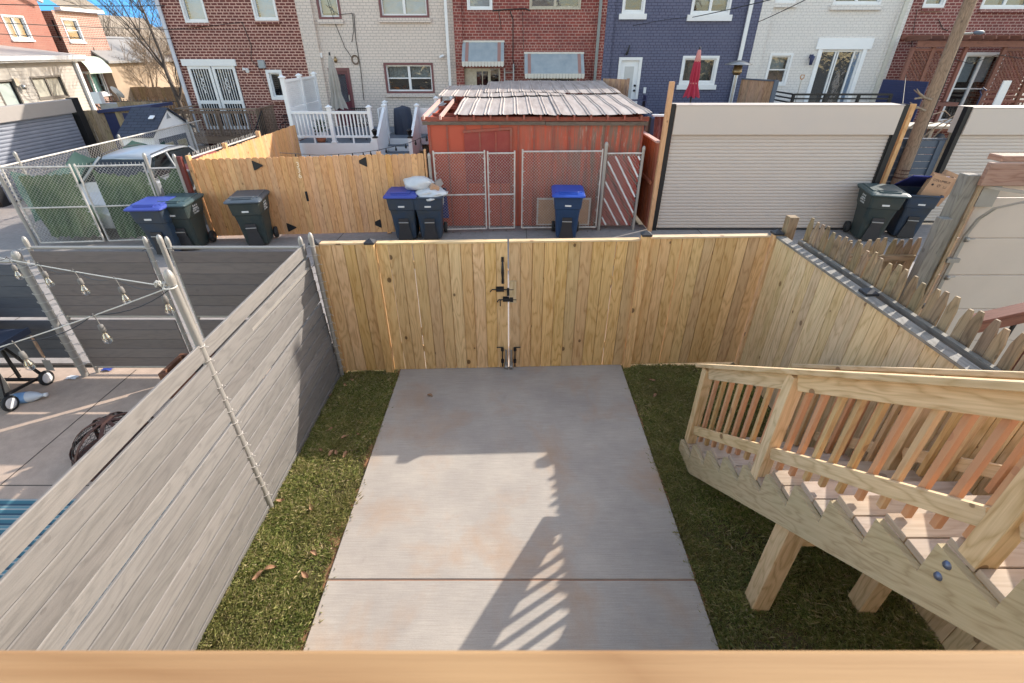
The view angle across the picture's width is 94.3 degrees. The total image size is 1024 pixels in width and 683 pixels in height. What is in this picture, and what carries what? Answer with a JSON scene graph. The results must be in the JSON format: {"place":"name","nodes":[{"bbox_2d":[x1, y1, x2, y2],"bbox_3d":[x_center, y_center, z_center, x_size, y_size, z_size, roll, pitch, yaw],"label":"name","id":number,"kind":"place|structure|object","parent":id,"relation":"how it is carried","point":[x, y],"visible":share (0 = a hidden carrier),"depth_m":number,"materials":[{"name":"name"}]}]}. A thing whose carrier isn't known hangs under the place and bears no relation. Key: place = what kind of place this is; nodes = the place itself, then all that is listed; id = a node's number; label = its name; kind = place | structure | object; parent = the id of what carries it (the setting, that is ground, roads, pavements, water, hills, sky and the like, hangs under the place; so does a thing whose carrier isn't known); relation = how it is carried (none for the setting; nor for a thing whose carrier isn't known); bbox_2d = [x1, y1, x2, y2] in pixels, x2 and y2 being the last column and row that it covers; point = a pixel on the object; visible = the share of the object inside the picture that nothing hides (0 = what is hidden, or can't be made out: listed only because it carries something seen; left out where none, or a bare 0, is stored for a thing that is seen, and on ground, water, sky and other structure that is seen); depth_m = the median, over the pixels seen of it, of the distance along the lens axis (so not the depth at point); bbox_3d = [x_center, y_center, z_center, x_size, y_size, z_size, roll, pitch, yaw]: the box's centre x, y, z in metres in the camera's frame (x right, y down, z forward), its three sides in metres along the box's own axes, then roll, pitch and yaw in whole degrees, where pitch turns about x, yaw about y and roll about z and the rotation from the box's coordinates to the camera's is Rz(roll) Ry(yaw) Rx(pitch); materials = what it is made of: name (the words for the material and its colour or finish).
{"place":"outdoors","nodes":[
{"label":"outdoors","id":0,"kind":"place"},
{"bbox_2d":[0,201,44,224],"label":"side alley","id":1,"kind":"structure","parent":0,"point":[9,215],"depth_m":12.71,"materials":[{"name":"concrete"}]},
{"bbox_2d":[0,0,57,51],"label":"salmon house","id":2,"kind":"structure","parent":0,"point":[24,14],"depth_m":25.91,"materials":[{"name":"brick"}]},
{"bbox_2d":[0,14,35,41],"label":"window","id":3,"kind":"structure","parent":2,"relation":"in","point":[16,29],"depth_m":25.58,"materials":[{"name":"white paint"}]},
{"bbox_2d":[0,45,96,110],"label":"house","id":4,"kind":"structure","parent":0,"point":[28,75],"depth_m":22.30,"materials":[{"name":"beige metal"}]},
{"bbox_2d":[30,75,69,99],"bbox_3d":[-22.040,-12.106,22.624,0.140,0.964,1.746,0,31,0],"label":"window","id":5,"kind":"structure","parent":4,"relation":"in","point":[52,86],"depth_m":22.68,"materials":[{"name":"beige glass"}]},
{"bbox_2d":[41,0,112,109],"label":"salmon house","id":6,"kind":"structure","parent":0,"point":[92,65],"depth_m":29.03,"materials":[{"name":"brick"}]},
{"bbox_2d":[37,0,162,26],"label":"sky","id":7,"kind":"structure","parent":0,"point":[45,2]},
{"bbox_2d":[98,15,171,58],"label":"distant house","id":8,"kind":"structure","parent":0,"point":[115,20],"depth_m":42.19,"materials":[{"name":"beige"}]},
{"bbox_2d":[0,368,270,498],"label":"neighbour patio","id":9,"kind":"structure","parent":0,"point":[29,431],"depth_m":5.73,"materials":[{"name":"concrete"}]},
{"bbox_2d":[0,327,54,411],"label":"gas barbecue","id":10,"kind":"object","parent":9,"relation":"on","point":[9,403],"visible":1,"depth_m":5.87,"materials":[{"name":"metal"}]},
{"bbox_2d":[0,248,89,376],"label":"board fence","id":11,"kind":"object","parent":9,"relation":"on","point":[21,295],"visible":0.94,"depth_m":6.01,"materials":[{"name":"wood"}]},
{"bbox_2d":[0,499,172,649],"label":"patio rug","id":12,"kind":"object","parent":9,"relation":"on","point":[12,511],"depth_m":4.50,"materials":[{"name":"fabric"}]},
{"bbox_2d":[69,411,153,481],"bbox_3d":[-4.280,1.025,5.120,0.880,0.462,0.880,0,32,0],"label":"fire pit screen","id":13,"kind":"object","parent":9,"relation":"on","point":[102,423],"visible":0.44,"depth_m":4.99,"materials":[{"name":"metal"}]},
{"bbox_2d":[156,234,202,340],"bbox_3d":[-4.150,-0.418,6.077,0.067,1.962,0.066,0,32,0],"label":"pipe post","id":14,"kind":"object","parent":9,"relation":"on","point":[162,246],"visible":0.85,"depth_m":5.75,"materials":[{"name":"metal"}]},
{"bbox_2d":[21,236,192,372],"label":"board gate","id":15,"kind":"structure","parent":14,"relation":"attached to","point":[147,344],"depth_m":5.94,"materials":[{"name":"wood"}]},
{"bbox_2d":[154,0,315,145],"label":"brick house","id":16,"kind":"structure","parent":0,"point":[221,60],"depth_m":17.78,"materials":[{"name":"red brick"}]},
{"bbox_2d":[179,0,210,25],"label":"window","id":17,"kind":"structure","parent":16,"relation":"in","point":[197,10],"depth_m":17.24,"materials":[{"name":"white paint"}]},
{"bbox_2d":[187,66,228,128],"bbox_3d":[-11.877,-9.507,18.567,0.879,2.230,0.082,0,31,0],"label":"security door","id":18,"kind":"structure","parent":16,"relation":"in","point":[218,101],"depth_m":18.43,"materials":[{"name":"white paint"}]},
{"bbox_2d":[211,66,250,128],"bbox_3d":[-10.958,-9.507,18.567,0.879,2.230,0.082,0,31,0],"label":"security door","id":19,"kind":"structure","parent":16,"relation":"in","point":[241,101],"depth_m":18.43,"materials":[{"name":"white paint"}]},
{"bbox_2d":[251,0,279,23],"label":"window","id":20,"kind":"structure","parent":16,"relation":"in","point":[268,11],"depth_m":17.22,"materials":[{"name":"white paint"}]},
{"bbox_2d":[294,0,456,158],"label":"beige house","id":21,"kind":"structure","parent":0,"point":[395,53],"depth_m":17.72,"materials":[{"name":"brick"}]},
{"bbox_2d":[316,0,343,23],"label":"window","id":22,"kind":"structure","parent":21,"relation":"in","point":[334,5],"depth_m":17.20,"materials":[{"name":"white paint"}]},
{"bbox_2d":[378,0,430,21],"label":"window","id":23,"kind":"structure","parent":21,"relation":"in","point":[395,10],"depth_m":17.18,"materials":[{"name":"red paint"}]},
{"bbox_2d":[383,63,435,96],"bbox_3d":[-3.929,-10.180,18.467,1.947,1.143,0.710,0,31,0],"label":"window","id":24,"kind":"structure","parent":21,"relation":"in","point":[407,79],"depth_m":18.40,"materials":[{"name":"red paint"}]},
{"bbox_2d":[0,225,931,364],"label":"alley","id":25,"kind":"structure","parent":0,"point":[11,237],"depth_m":11.17,"materials":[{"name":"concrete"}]},
{"bbox_2d":[80,144,199,228],"bbox_3d":[-9.750,-4.217,12.575,1.920,1.610,4.350,0,32,0],"label":"parked car","id":26,"kind":"object","parent":25,"relation":"on","point":[162,153],"visible":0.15,"depth_m":11.94,"materials":[{"name":"silver metal"}]},
{"bbox_2d":[123,196,181,254],"bbox_3d":[-7.492,-2.488,10.226,0.740,1.113,0.995,-2,32,-3],"label":"trash cart","id":27,"kind":"object","parent":25,"relation":"on","point":[151,217],"visible":0.68,"depth_m":9.86,"materials":[{"name":"blue plastic"}]},
{"bbox_2d":[142,153,187,195],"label":"chain link fence","id":28,"kind":"object","parent":25,"relation":"on","point":[173,182],"visible":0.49,"depth_m":10.41,"materials":[{"name":"metal"}]},
{"bbox_2d":[0,162,157,243],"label":"chain link gate","id":29,"kind":"structure","parent":28,"relation":"attached to","point":[61,207],"depth_m":10.43,"materials":[{"name":"metal"}]},
{"bbox_2d":[158,193,216,249],"bbox_3d":[-7.175,-2.629,10.456,0.740,1.113,0.995,-2,32,-3],"label":"trash cart","id":30,"kind":"object","parent":25,"relation":"on","point":[185,210],"visible":0.68,"depth_m":10.27,"materials":[{"name":"green plastic"}]},
{"bbox_2d":[223,189,279,245],"bbox_3d":[-5.804,-2.776,10.696,0.740,1.113,0.995,-5,32,-8],"label":"trash cart","id":31,"kind":"object","parent":25,"relation":"on","point":[249,209],"visible":1,"depth_m":10.43,"materials":[{"name":"black plastic"}]},
{"bbox_2d":[185,149,427,236],"bbox_3d":[-4.495,-3.373,10.920,5.154,1.900,0.155,-3,32,-4],"label":"cedar fence","id":32,"kind":"object","parent":25,"relation":"on","point":[218,182],"visible":0.94,"depth_m":10.79,"materials":[{"name":"brown wood"}]},
{"bbox_2d":[383,187,418,239],"bbox_3d":[-2.469,-2.983,11.034,0.740,1.113,0.995,-1,32,-1],"label":"trash cart","id":33,"kind":"object","parent":25,"relation":"on","point":[400,204],"visible":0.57,"depth_m":10.69,"materials":[{"name":"blue plastic"}]},
{"bbox_2d":[426,153,432,179],"bbox_3d":[-1.895,-3.448,11.127,0.076,1.852,0.190,-23,38,-32],"label":"pipe post","id":34,"kind":"object","parent":25,"relation":"on","point":[428,156],"visible":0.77,"depth_m":10.73,"materials":[{"name":"metal"}]},
{"bbox_2d":[432,150,486,229],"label":"chain link gate","id":35,"kind":"structure","parent":34,"relation":"attached to","point":[458,195],"depth_m":11.04,"materials":[{"name":"metal"}]},
{"bbox_2d":[487,151,514,228],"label":"chain link gate","id":36,"kind":"structure","parent":35,"relation":"attached to","point":[489,194],"depth_m":11.12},
{"bbox_2d":[413,186,448,239],"bbox_3d":[-1.892,-3.024,11.168,0.700,1.043,1.185,-1,32,-2],"label":"trash cart","id":37,"kind":"object","parent":25,"relation":"on","point":[430,215],"visible":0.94,"depth_m":10.78,"materials":[{"name":"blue plastic"}]},
{"bbox_2d":[421,80,652,225],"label":"red shed","id":38,"kind":"structure","parent":25,"relation":"on","point":[518,116],"depth_m":11.29,"materials":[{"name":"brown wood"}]},
{"bbox_2d":[536,198,590,224],"bbox_3d":[1.250,-3.164,11.575,1.300,0.660,0.035,0,32,0],"label":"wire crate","id":39,"kind":"object","parent":25,"relation":"on","point":[544,206],"visible":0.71,"depth_m":11.57,"materials":[{"name":"cardboard"}]},
{"bbox_2d":[551,185,585,237],"bbox_3d":[1.277,-3.019,11.093,0.740,1.113,0.995,2,32,3],"label":"trash cart","id":40,"kind":"object","parent":25,"relation":"on","point":[567,200],"visible":1,"depth_m":10.77,"materials":[{"name":"blue plastic"}]},
{"bbox_2d":[597,142,644,230],"bbox_3d":[2.557,-3.624,11.224,0.944,2.052,0.088,-1,32,-1],"label":"privacy slat panel","id":41,"kind":"object","parent":25,"relation":"on","point":[618,185],"visible":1,"depth_m":11.20,"materials":[{"name":"metal"}]},
{"bbox_2d":[521,149,603,227],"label":"chain link gate","id":42,"kind":"structure","parent":41,"relation":"attached to","point":[597,199],"depth_m":11.15,"materials":[{"name":"metal"}]},
{"bbox_2d":[633,131,659,227],"bbox_3d":[3.340,-5.148,13.705,0.120,2.018,5.650,0,32,0],"label":"redwood fence","id":43,"kind":"object","parent":25,"relation":"on","point":[651,143],"visible":0.3,"depth_m":11.74,"materials":[{"name":"wood"}]},
{"bbox_2d":[647,81,674,230],"bbox_3d":[3.380,-4.103,10.868,0.100,3.240,0.100,0,32,0],"label":"lumber post","id":44,"kind":"object","parent":25,"relation":"on","point":[661,149],"visible":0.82,"depth_m":10.72,"materials":[{"name":"brown wood"}]},
{"bbox_2d":[652,103,909,230],"bbox_3d":[6.050,-4.032,11.163,5.200,2.810,0.470,0,32,0],"label":"roller door","id":45,"kind":"structure","parent":25,"relation":"on","point":[750,166],"depth_m":10.94,"materials":[{"name":"beige metal"}]},
{"bbox_2d":[843,183,910,240],"bbox_3d":[8.355,-2.980,10.975,0.777,1.168,1.045,7,32,12],"label":"trash cart","id":46,"kind":"object","parent":25,"relation":"on","point":[878,207],"visible":1,"depth_m":10.72,"materials":[{"name":"green plastic"}]},
{"bbox_2d":[879,104,916,183],"bbox_3d":[8.887,-4.055,11.211,0.285,2.800,0.116,-26,40,-36],"label":"lumber post","id":47,"kind":"object","parent":25,"relation":"on","point":[897,145],"visible":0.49,"depth_m":10.84,"materials":[{"name":"brown wood"}]},
{"bbox_2d":[781,215,1023,370],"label":"picket fence","id":48,"kind":"object","parent":25,"relation":"on","point":[984,353],"visible":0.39,"depth_m":4.04,"materials":[{"name":"wood"}]},
{"bbox_2d":[801,237,921,291],"bbox_3d":[4.241,-0.500,6.250,1.582,1.781,0.059,0,32,0],"label":"picket fence","id":49,"kind":"object","parent":48,"relation":"attached to","point":[895,254],"visible":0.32,"depth_m":5.88,"materials":[{"name":"wood"}]},
{"bbox_2d":[885,175,943,237],"bbox_3d":[9.317,-3.198,11.087,0.700,1.423,0.955,7,32,12],"label":"trash cart","id":50,"kind":"object","parent":25,"relation":"on","point":[910,215],"visible":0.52,"depth_m":10.92,"materials":[{"name":"blue plastic"}]},
{"bbox_2d":[916,172,954,195],"bbox_3d":[9.424,-3.392,10.620,0.530,0.736,0.228,10,33,15],"label":"cardboard box","id":51,"kind":"object","parent":50,"relation":"in","point":[937,184],"visible":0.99,"depth_m":10.49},
{"bbox_2d":[303,360,718,650],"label":"driveway","id":52,"kind":"structure","parent":0,"point":[525,473],"depth_m":4.36,"materials":[{"name":"concrete"}]},
{"bbox_2d":[376,239,515,368],"bbox_3d":[-0.781,-0.418,6.119,1.672,1.817,0.144,0,32,0],"label":"gate leaf","id":53,"kind":"object","parent":52,"relation":"on","point":[462,297],"visible":1,"depth_m":6.03,"materials":[{"name":"brown wood"}]},
{"bbox_2d":[507,237,640,368],"bbox_3d":[0.743,-0.434,6.145,1.620,1.817,0.144,-1,32,-2],"label":"gate leaf","id":54,"kind":"object","parent":52,"relation":"on","point":[559,310],"visible":1,"depth_m":6.08,"materials":[{"name":"brown wood"}]},
{"bbox_2d":[0,80,1023,650],"bbox_3d":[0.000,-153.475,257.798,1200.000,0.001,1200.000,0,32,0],"label":"ground","id":55,"kind":"structure","parent":0,"point":[638,220],"depth_m":12.29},
{"bbox_2d":[0,97,101,206],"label":"roller garage","id":56,"kind":"structure","parent":55,"relation":"on","point":[33,130],"depth_m":14.65,"materials":[{"name":"grey metal"}]},
{"bbox_2d":[0,120,208,245],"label":"chain link fence","id":57,"kind":"object","parent":55,"relation":"on","point":[75,158],"visible":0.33,"depth_m":11.46,"materials":[{"name":"metal"}]},
{"bbox_2d":[72,35,173,100],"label":"distant house","id":58,"kind":"structure","parent":55,"relation":"on","point":[119,80],"depth_m":31.75,"materials":[{"name":"beige paint"}]},
{"bbox_2d":[84,101,163,155],"bbox_3d":[-13.746,-7.422,17.241,1.890,2.199,1.673,0,32,0],"label":"board fence","id":59,"kind":"object","parent":55,"relation":"on","point":[99,126],"visible":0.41,"depth_m":16.46,"materials":[{"name":"brown wood"}]},
{"bbox_2d":[63,0,188,121],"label":"bare tree","id":60,"kind":"object","parent":55,"relation":"on","point":[162,64],"visible":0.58,"depth_m":23.69,"materials":[{"name":"brown plant"}]},
{"bbox_2d":[97,102,172,149],"bbox_3d":[-13.150,-7.359,17.129,1.908,2.210,1.200,0,32,0],"label":"lean to shed","id":61,"kind":"object","parent":55,"relation":"on","point":[113,122],"visible":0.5,"depth_m":16.36,"materials":[{"name":"blue paint"}]},
{"bbox_2d":[106,13,168,86],"bbox_3d":[-25.278,-18.862,32.452,3.546,6.046,4.952,16,35,24],"label":"bare tree","id":62,"kind":"object","parent":55,"relation":"on","point":[149,72],"visible":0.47,"depth_m":32.08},
{"bbox_2d":[97,87,187,116],"bbox_3d":[-22.998,-15.661,31.165,13.996,1.699,3.510,0,32,0],"label":"distant fence","id":63,"kind":"object","parent":55,"relation":"on","point":[156,94],"visible":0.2,"depth_m":32.19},
{"bbox_2d":[115,107,199,152],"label":"garden shed","id":64,"kind":"structure","parent":55,"relation":"on","point":[138,120],"depth_m":14.73,"materials":[{"name":"white plastic"}]},
{"bbox_2d":[124,0,192,121],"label":"bare tree","id":65,"kind":"object","parent":55,"relation":"on","point":[165,49],"visible":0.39,"depth_m":27.28,"materials":[{"name":"plant"}]},
{"bbox_2d":[173,105,277,152],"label":"wooden deck","id":66,"kind":"structure","parent":55,"relation":"on","point":[219,136],"depth_m":17.71,"materials":[{"name":"brown wood"}]},
{"bbox_2d":[188,125,301,190],"bbox_3d":[-7.054,-4.781,13.237,0.140,1.880,5.778,0,32,0],"label":"cedar fence","id":67,"kind":"object","parent":55,"relation":"on","point":[284,141],"visible":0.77,"depth_m":13.30,"materials":[{"name":"wood"}]},
{"bbox_2d":[278,72,445,179],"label":"white deck","id":68,"kind":"structure","parent":55,"relation":"on","point":[303,113],"depth_m":15.77,"materials":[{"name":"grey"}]},
{"bbox_2d":[328,52,347,134],"bbox_3d":[-6.080,-8.537,16.466,0.615,2.570,0.615,12,34,19],"label":"patio umbrella","id":69,"kind":"object","parent":68,"relation":"on","point":[337,101],"visible":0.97,"depth_m":16.29,"materials":[{"name":"beige fabric"}]},
{"bbox_2d":[394,105,412,134],"bbox_3d":[-3.948,-8.050,17.232,0.688,0.940,0.626,0,32,0],"label":"covered grill","id":70,"kind":"object","parent":68,"relation":"on","point":[403,120],"visible":0.89,"depth_m":17.02,"materials":[{"name":"blue fabric"}]},
{"bbox_2d":[736,78,778,102],"bbox_3d":[8.341,-7.562,16.742,0.205,2.960,1.497,-12,33,-18],"label":"wood screen","id":71,"kind":"object","parent":55,"relation":"on","point":[757,90],"visible":0.39,"depth_m":16.07,"materials":[{"name":"brown wood"}]},
{"bbox_2d":[739,236,1023,650],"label":"wooden fence","id":72,"kind":"object","parent":55,"relation":"on","point":[811,308],"visible":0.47,"depth_m":4.57,"materials":[{"name":"brown wood"}]},
{"bbox_2d":[875,79,928,121],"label":"board fence","id":73,"kind":"object","parent":55,"relation":"on","point":[895,88],"visible":0.38,"depth_m":15.69,"materials":[{"name":"blue paint"}]},
{"bbox_2d":[886,138,947,183],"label":"side gate","id":74,"kind":"structure","parent":55,"relation":"on","point":[927,155],"depth_m":11.50,"materials":[{"name":"grey metal"}]},
{"bbox_2d":[890,0,984,183],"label":"utility pole","id":75,"kind":"object","parent":55,"relation":"on","point":[931,97],"visible":0.93,"depth_m":10.53,"materials":[{"name":"brown wood"}]},
{"bbox_2d":[923,105,1023,222],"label":"roller door","id":76,"kind":"structure","parent":55,"relation":"on","point":[980,133],"depth_m":11.19,"materials":[{"name":"white metal"}]},
{"bbox_2d":[0,651,1023,682],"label":"deck railing","id":77,"kind":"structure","parent":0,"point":[511,666],"depth_m":0.32,"materials":[{"name":"brown wood"}]},
{"bbox_2d":[452,0,607,93],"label":"brick house","id":78,"kind":"structure","parent":0,"point":[520,27],"depth_m":17.43,"materials":[{"name":"red brick"}]},
{"bbox_2d":[464,68,499,84],"bbox_3d":[-1.137,-9.720,18.790,1.356,1.900,0.600,0,31,0],"label":"porch door","id":79,"kind":"structure","parent":78,"relation":"in","point":[473,76],"depth_m":18.30,"materials":[{"name":"beige paint"}]},
{"bbox_2d":[462,40,504,66],"bbox_3d":[-1.065,-10.596,17.477,1.577,0.823,0.724,0,32,0],"label":"metal awning","id":80,"kind":"object","parent":78,"relation":"attached to","point":[479,53],"visible":1,"depth_m":17.42,"materials":[{"name":"metal"}]},
{"bbox_2d":[524,52,584,78],"bbox_3d":[1.572,-10.277,17.673,2.249,0.843,0.724,0,32,0],"label":"metal awning","id":81,"kind":"object","parent":78,"relation":"attached to","point":[551,65],"visible":1,"depth_m":17.61,"materials":[{"name":"metal"}]},
{"bbox_2d":[199,362,945,650],"bbox_3d":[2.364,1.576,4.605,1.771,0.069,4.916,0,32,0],"label":"grass","id":82,"kind":"structure","parent":0,"point":[673,392],"depth_m":4.05,"materials":[{"name":"plant"}]},
{"bbox_2d":[0,232,343,650],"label":"board fence","id":83,"kind":"object","parent":82,"relation":"on","point":[167,588],"visible":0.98,"depth_m":3.37,"materials":[{"name":"wood"}]},
{"bbox_2d":[0,256,177,370],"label":"string lights","id":84,"kind":"object","parent":83,"relation":"hanging from","point":[101,327],"visible":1,"depth_m":3.37,"materials":[{"name":"white glass"}]},
{"bbox_2d":[164,236,317,366],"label":"board gate","id":85,"kind":"structure","parent":83,"relation":"attached to","point":[220,284],"depth_m":5.72,"materials":[{"name":"wood"}]},
{"bbox_2d":[195,369,399,650],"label":"grass","id":86,"kind":"structure","parent":82,"relation":"on","point":[338,421],"depth_m":4.39,"materials":[{"name":"plant"}]},
{"bbox_2d":[295,371,399,650],"bbox_3d":[-1.597,1.540,4.697,0.209,0.018,4.400,0,32,0],"label":"dirt edge","id":87,"kind":"object","parent":82,"relation":"on","point":[329,567],"visible":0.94,"depth_m":4.24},
{"bbox_2d":[308,238,394,373],"bbox_3d":[-1.990,-0.391,6.061,0.766,1.933,0.151,0,32,0],"label":"wooden fence","id":88,"kind":"object","parent":82,"relation":"on","point":[351,276],"visible":0.78,"depth_m":5.98,"materials":[{"name":"brown wood"}]},
{"bbox_2d":[286,369,730,650],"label":"grass","id":89,"kind":"structure","parent":82,"relation":"on","point":[691,562],"depth_m":4.45,"materials":[{"name":"plant"}]},
{"bbox_2d":[622,229,783,368],"bbox_3d":[2.400,-0.498,6.188,1.722,1.983,0.155,-1,32,-2],"label":"wooden fence","id":90,"kind":"object","parent":82,"relation":"on","point":[705,308],"visible":0.94,"depth_m":6.13,"materials":[{"name":"brown wood"}]},
{"bbox_2d":[679,364,1023,650],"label":"wooden staircase","id":91,"kind":"structure","parent":82,"relation":"on","point":[958,541],"depth_m":2.65,"materials":[{"name":"brown wood"}]},
{"bbox_2d":[600,0,762,121],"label":"navy house","id":92,"kind":"structure","parent":0,"point":[651,48],"depth_m":17.64,"materials":[{"name":"brick"}]},
{"bbox_2d":[676,56,719,89],"bbox_3d":[7.108,-10.298,18.201,1.510,1.119,0.380,0,31,0],"label":"window","id":93,"kind":"structure","parent":92,"relation":"in","point":[704,83],"depth_m":18.26,"materials":[{"name":"white paint"}]},
{"bbox_2d":[686,0,732,20],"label":"window","id":94,"kind":"structure","parent":92,"relation":"in","point":[698,7],"depth_m":17.15,"materials":[{"name":"white paint"}]},
{"bbox_2d":[746,0,913,102],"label":"white house","id":95,"kind":"structure","parent":0,"point":[836,46],"depth_m":17.62,"materials":[{"name":"brick"}]},
{"bbox_2d":[764,53,793,85],"bbox_3d":[10.112,-10.488,18.314,0.866,1.073,0.650,0,31,0],"label":"window","id":96,"kind":"structure","parent":95,"relation":"in","point":[776,60],"depth_m":18.14,"materials":[{"name":"white paint"}]},
{"bbox_2d":[774,91,892,102],"bbox_3d":[10.850,-8.363,17.264,3.300,1.380,3.220,0,32,0],"label":"deck railing","id":97,"kind":"object","parent":95,"relation":"attached to","point":[856,99],"visible":0.3,"depth_m":15.61,"materials":[{"name":"black metal"}]},
{"bbox_2d":[808,49,861,101],"bbox_3d":[12.335,-10.100,18.757,1.809,2.483,0.860,0,31,0],"label":"sliding door","id":98,"kind":"structure","parent":95,"relation":"in","point":[833,65],"depth_m":18.61,"materials":[{"name":"white paint"}]},
{"bbox_2d":[829,0,882,9],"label":"window","id":99,"kind":"structure","parent":95,"relation":"in","point":[837,4],"depth_m":16.98,"materials":[{"name":"white paint"}]},
{"bbox_2d":[886,0,1023,137],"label":"brick house","id":100,"kind":"structure","parent":0,"point":[988,17],"depth_m":17.60,"materials":[{"name":"red brick"}]},
{"bbox_2d":[898,35,1023,130],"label":"pergola","id":101,"kind":"object","parent":100,"relation":"attached to","point":[1004,42],"visible":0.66,"depth_m":17.25,"materials":[{"name":"brown wood"}]},
{"bbox_2d":[938,52,1005,122],"bbox_3d":[17.742,-9.940,18.650,1.501,2.422,0.650,0,31,0],"label":"window","id":102,"kind":"structure","parent":100,"relation":"in","point":[968,75],"depth_m":18.43,"materials":[{"name":"white paint"}]},
{"bbox_2d":[978,0,1023,12],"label":"window","id":103,"kind":"structure","parent":100,"relation":"in","point":[987,6],"depth_m":17.04,"materials":[{"name":"white paint"}]},
{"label":"right neighbour yard","id":104,"kind":"structure","parent":0,"visible":0},
{"bbox_2d":[897,153,1023,365],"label":"garage door frame","id":105,"kind":"object","parent":104,"relation":"on","point":[971,253],"visible":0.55,"depth_m":5.61,"materials":[{"name":"wood"}]},
{"bbox_2d":[918,186,1023,365],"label":"door panel","id":106,"kind":"structure","parent":105,"relation":"in","point":[989,273],"depth_m":5.77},
{"bbox_2d":[973,302,1023,370],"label":"stair railing","id":107,"kind":"object","parent":104,"relation":"on","point":[1012,316],"visible":0.05,"depth_m":4.06,"materials":[{"name":"brown wood"}]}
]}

